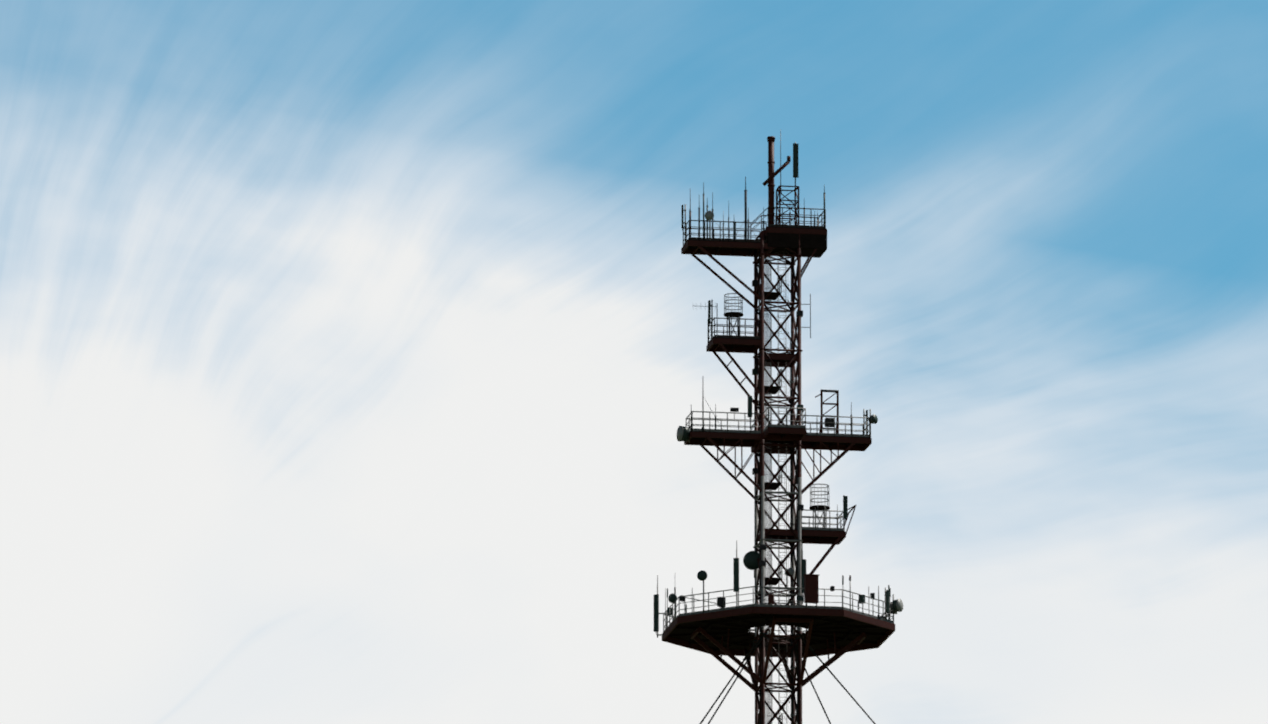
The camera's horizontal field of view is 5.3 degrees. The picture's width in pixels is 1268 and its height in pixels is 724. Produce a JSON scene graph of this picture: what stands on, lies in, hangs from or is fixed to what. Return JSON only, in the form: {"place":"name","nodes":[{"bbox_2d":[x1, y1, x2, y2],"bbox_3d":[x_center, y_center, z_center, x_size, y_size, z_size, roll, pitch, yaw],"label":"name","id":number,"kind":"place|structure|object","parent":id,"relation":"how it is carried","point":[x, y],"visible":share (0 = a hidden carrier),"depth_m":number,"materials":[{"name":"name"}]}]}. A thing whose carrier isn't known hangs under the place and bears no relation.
{"place":"outdoors","nodes":[
{"label":"outdoors","id":0,"kind":"place"},
{"bbox_2d":[0,0,1267,723],"label":"sky","id":1,"kind":"structure","parent":0,"point":[354,356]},
{"bbox_2d":[665,588,665,628],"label":"whip","id":2,"kind":"object","parent":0,"point":[665,606],"visible":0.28,"depth_m":755.97,"materials":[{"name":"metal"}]},
{"bbox_3d":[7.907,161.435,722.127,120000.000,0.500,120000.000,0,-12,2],"label":"ground","id":3,"kind":"structure","parent":0,"visible":0},
{"bbox_2d":[753,231,802,723],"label":"lattice mast","id":4,"kind":"object","parent":3,"relation":"on","point":[759,519],"visible":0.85,"depth_m":755.62,"materials":[{"name":"metal"}]},
{"bbox_2d":[743,551,759,577],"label":"dish antenna","id":5,"kind":"object","parent":4,"relation":"attached to","point":[750,561],"visible":0.75,"depth_m":755.25,"materials":[{"name":"grey metal"}]},
{"bbox_2d":[706,337,797,403],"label":"platform deck","id":6,"kind":"structure","parent":4,"relation":"on","point":[732,345],"depth_m":756.74,"materials":[{"name":"brown metal"}]},
{"bbox_2d":[701,306,717,334],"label":"yagi antenna","id":7,"kind":"object","parent":6,"relation":"on","point":[717,315],"visible":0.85,"depth_m":756.29,"materials":[{"name":"metal"}]},
{"bbox_2d":[708,300,712,339],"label":"panel antenna","id":8,"kind":"object","parent":6,"relation":"on","point":[710,312],"visible":0.88,"depth_m":756.92,"materials":[{"name":"metal"}]},
{"bbox_2d":[724,293,742,335],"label":"antenna","id":9,"kind":"object","parent":6,"relation":"on","point":[731,314],"visible":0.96,"depth_m":757.40,"materials":[{"name":"metal"}]},
{"bbox_2d":[708,317,760,342],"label":"platform railing","id":10,"kind":"object","parent":6,"relation":"on","point":[734,336],"visible":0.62,"depth_m":756.32,"materials":[{"name":"grey metal"}]},
{"bbox_2d":[681,226,826,307],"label":"platform deck","id":11,"kind":"structure","parent":4,"relation":"on","point":[813,242],"depth_m":757.87,"materials":[{"name":"brown metal"}]},
{"bbox_2d":[681,204,685,241],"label":"panel antenna","id":12,"kind":"object","parent":11,"relation":"on","point":[682,210],"visible":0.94,"depth_m":758.37,"materials":[{"name":"metal"}]},
{"bbox_2d":[689,195,690,239],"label":"whip antenna","id":13,"kind":"object","parent":11,"relation":"on","point":[690,217],"visible":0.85,"depth_m":757.14,"materials":[{"name":"paint"}]},
{"bbox_2d":[698,205,699,239],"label":"whip","id":14,"kind":"object","parent":11,"relation":"on","point":[699,223],"visible":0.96,"depth_m":757.15,"materials":[{"name":"metal"}]},
{"bbox_2d":[703,182,704,239],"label":"whip antenna","id":15,"kind":"object","parent":11,"relation":"on","point":[703,210],"visible":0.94,"depth_m":757.33,"materials":[{"name":"metal"}]},
{"bbox_2d":[705,210,713,239],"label":"dish antenna","id":16,"kind":"object","parent":11,"relation":"on","point":[709,215],"visible":0.96,"depth_m":757.11,"materials":[{"name":"grey metal"}]},
{"bbox_2d":[712,192,713,237],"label":"whip","id":17,"kind":"object","parent":11,"relation":"on","point":[712,211],"visible":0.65,"depth_m":759.46,"materials":[{"name":"metal"}]},
{"bbox_2d":[728,206,729,240],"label":"whip","id":18,"kind":"object","parent":11,"relation":"on","point":[728,223],"visible":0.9,"depth_m":757.44,"materials":[{"name":"metal"}]},
{"bbox_2d":[733,221,734,240],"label":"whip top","id":19,"kind":"object","parent":11,"relation":"on","point":[733,230],"visible":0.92,"depth_m":757.39,"materials":[{"name":"metal"}]},
{"bbox_2d":[744,176,746,241],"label":"whip antenna","id":20,"kind":"object","parent":11,"relation":"on","point":[745,202],"visible":0.96,"depth_m":757.75,"materials":[{"name":"metal"}]},
{"bbox_2d":[747,208,748,238],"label":"whip","id":21,"kind":"object","parent":11,"relation":"on","point":[748,221],"visible":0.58,"depth_m":759.68,"materials":[{"name":"metal"}]},
{"bbox_2d":[683,207,825,245],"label":"platform railing","id":22,"kind":"object","parent":11,"relation":"on","point":[761,229],"visible":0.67,"depth_m":757.96,"materials":[{"name":"grey metal"}]},
{"bbox_2d":[762,136,790,223],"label":"top pipe","id":23,"kind":"object","parent":11,"relation":"on","point":[772,174],"visible":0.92,"depth_m":759.45,"materials":[{"name":"brown metal"}]},
{"bbox_2d":[776,185,798,224],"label":"head frame","id":24,"kind":"object","parent":11,"relation":"on","point":[778,189],"visible":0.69,"depth_m":759.05,"materials":[{"name":"red paint"}]},
{"bbox_2d":[780,129,781,192],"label":"antenna","id":25,"kind":"object","parent":24,"relation":"on","point":[780,158],"visible":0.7,"depth_m":760.09,"materials":[{"name":"metal"}]},
{"bbox_2d":[793,142,798,192],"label":"panel antenna","id":26,"kind":"object","parent":24,"relation":"on","point":[795,160],"visible":1,"depth_m":759.30,"materials":[{"name":"metal"}]},
{"bbox_2d":[823,185,824,228],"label":"whip antenna","id":27,"kind":"object","parent":11,"relation":"on","point":[824,205],"visible":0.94,"depth_m":758.51,"materials":[{"name":"metal"}]},
{"bbox_2d":[758,274,782,723],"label":"landings","id":28,"kind":"object","parent":4,"relation":"attached to","point":[774,390],"visible":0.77,"depth_m":756.11,"materials":[{"name":"metal"}]},
{"bbox_2d":[748,251,798,723],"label":"feeder cables","id":29,"kind":"object","parent":4,"relation":"attached to","point":[792,667],"visible":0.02,"depth_m":755.52,"materials":[{"name":"metal"}]},
{"bbox_2d":[764,251,789,723],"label":"ladder","id":30,"kind":"object","parent":4,"relation":"attached to","point":[768,702],"visible":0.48,"depth_m":756.16,"materials":[{"name":"metal"}]},
{"bbox_2d":[684,427,871,498],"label":"platform deck","id":31,"kind":"structure","parent":4,"relation":"on","point":[789,435],"depth_m":755.77,"materials":[{"name":"brown metal"}]},
{"bbox_2d":[677,426,689,442],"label":"dish antenna","id":32,"kind":"object","parent":31,"relation":"on","point":[683,433],"visible":0.94,"depth_m":754.86,"materials":[{"name":"grey metal"}]},
{"bbox_2d":[702,395,703,430],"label":"antenna","id":33,"kind":"object","parent":31,"relation":"on","point":[702,414],"visible":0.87,"depth_m":754.89,"materials":[{"name":"metal"}]},
{"bbox_2d":[730,408,738,418],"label":"floodlight","id":34,"kind":"object","parent":31,"relation":"on","point":[734,410],"visible":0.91,"depth_m":755.20,"materials":[{"name":"metal"}]},
{"bbox_2d":[747,396,751,432],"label":"panel antenna","id":35,"kind":"object","parent":31,"relation":"on","point":[750,406],"visible":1,"depth_m":755.26,"materials":[{"name":"metal"}]},
{"bbox_2d":[686,407,869,436],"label":"platform railing","id":36,"kind":"object","parent":31,"relation":"on","point":[786,425],"visible":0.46,"depth_m":755.31,"materials":[{"name":"grey metal"}]},
{"bbox_2d":[815,389,838,433],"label":"equipment frame","id":37,"kind":"object","parent":31,"relation":"on","point":[831,420],"visible":0.77,"depth_m":756.62,"materials":[{"name":"grey metal"}]},
{"bbox_2d":[850,402,851,433],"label":"whip","id":38,"kind":"object","parent":31,"relation":"on","point":[851,418],"visible":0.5,"depth_m":758.33,"materials":[{"name":"metal"}]},
{"bbox_2d":[863,409,867,434],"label":"panel antenna","id":39,"kind":"object","parent":31,"relation":"on","point":[864,415],"visible":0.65,"depth_m":758.36,"materials":[{"name":"metal"}]},
{"bbox_2d":[869,409,877,436],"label":"dish","id":40,"kind":"object","parent":31,"relation":"on","point":[873,418],"visible":0.96,"depth_m":756.31,"materials":[{"name":"grey metal"}]},
{"bbox_2d":[662,606,894,691],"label":"platform","id":41,"kind":"structure","parent":4,"relation":"on","point":[838,633],"depth_m":753.18,"materials":[{"name":"brown metal"}]},
{"bbox_2d":[654,575,658,637],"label":"panel antenna","id":42,"kind":"object","parent":41,"relation":"on","point":[656,613],"visible":1,"depth_m":755.09,"materials":[{"name":"metal"}]},
{"bbox_2d":[668,587,676,619],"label":"dish","id":43,"kind":"object","parent":41,"relation":"on","point":[672,597],"visible":0.96,"depth_m":752.10,"materials":[{"name":"grey metal"}]},
{"bbox_2d":[697,570,706,612],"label":"dish","id":44,"kind":"object","parent":41,"relation":"on","point":[701,575],"visible":0.98,"depth_m":750.00,"materials":[{"name":"grey metal"}]},
{"bbox_2d":[733,540,738,608],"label":"panel antenna","id":45,"kind":"object","parent":41,"relation":"on","point":[736,572],"visible":0.98,"depth_m":748.80,"materials":[{"name":"metal"}]},
{"bbox_2d":[663,586,893,634],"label":"railing","id":46,"kind":"object","parent":41,"relation":"on","point":[776,605],"visible":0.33,"depth_m":749.48,"materials":[{"name":"grey metal"}]},
{"bbox_2d":[667,280,890,634],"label":"rail boxes","id":47,"kind":"object","parent":41,"relation":"on","point":[719,603],"visible":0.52,"depth_m":753.50,"materials":[{"name":"metal"}]},
{"bbox_2d":[803,574,818,607],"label":"equipment cabinet","id":48,"kind":"object","parent":41,"relation":"on","point":[811,593],"visible":0.92,"depth_m":748.52,"materials":[{"name":"brown metal"}]},
{"bbox_2d":[849,575,850,610],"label":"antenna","id":49,"kind":"object","parent":41,"relation":"on","point":[850,591],"visible":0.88,"depth_m":749.62,"materials":[{"name":"white metal"}]},
{"bbox_2d":[877,586,879,619],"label":"whip","id":50,"kind":"object","parent":41,"relation":"on","point":[878,615],"visible":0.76,"depth_m":751.73,"materials":[{"name":"metal"}]},
{"bbox_2d":[884,587,888,620],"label":"panel antenna","id":51,"kind":"object","parent":41,"relation":"on","point":[886,595],"visible":0.96,"depth_m":752.20,"materials":[{"name":"metal"}]},
{"bbox_2d":[888,602,896,619],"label":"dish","id":52,"kind":"object","parent":41,"relation":"on","point":[891,608],"visible":0.31,"depth_m":754.26,"materials":[{"name":"grey metal"}]},
{"bbox_2d":[892,594,902,611],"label":"dish","id":53,"kind":"object","parent":41,"relation":"on","point":[897,605],"visible":0.96,"depth_m":752.90,"materials":[{"name":"grey metal"}]},
{"bbox_2d":[785,568,793,586],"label":"horn","id":54,"kind":"object","parent":4,"relation":"attached to","point":[791,571],"visible":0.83,"depth_m":754.31,"materials":[{"name":"grey metal"}]},
{"bbox_2d":[801,543,805,603],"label":"panel antenna","id":55,"kind":"object","parent":4,"relation":"attached to","point":[803,566],"visible":0.81,"depth_m":753.71,"materials":[{"name":"metal"}]},
{"bbox_2d":[801,294,810,337],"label":"dipole antenna","id":56,"kind":"object","parent":4,"relation":"attached to","point":[810,316],"visible":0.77,"depth_m":757.06,"materials":[{"name":"metal"}]},
{"bbox_2d":[758,505,855,591],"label":"platform deck","id":57,"kind":"structure","parent":4,"relation":"on","point":[833,537],"depth_m":754.73,"materials":[{"name":"brown metal"}]},
{"bbox_2d":[809,484,829,527],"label":"antenna","id":58,"kind":"object","parent":57,"relation":"on","point":[820,507],"visible":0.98,"depth_m":755.62,"materials":[{"name":"metal"}]},
{"bbox_2d":[802,509,842,530],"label":"platform railing","id":59,"kind":"object","parent":57,"relation":"on","point":[822,528],"visible":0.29,"depth_m":754.85,"materials":[{"name":"grey metal"}]},
{"bbox_2d":[843,495,847,530],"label":"panel antenna","id":60,"kind":"object","parent":57,"relation":"on","point":[845,507],"visible":1,"depth_m":754.97,"materials":[{"name":"metal"}]},
{"bbox_2d":[700,633,875,723],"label":"guy wires","id":61,"kind":"object","parent":3,"relation":"on","point":[754,646],"visible":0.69,"depth_m":752.62,"materials":[{"name":"metal"}]}
]}

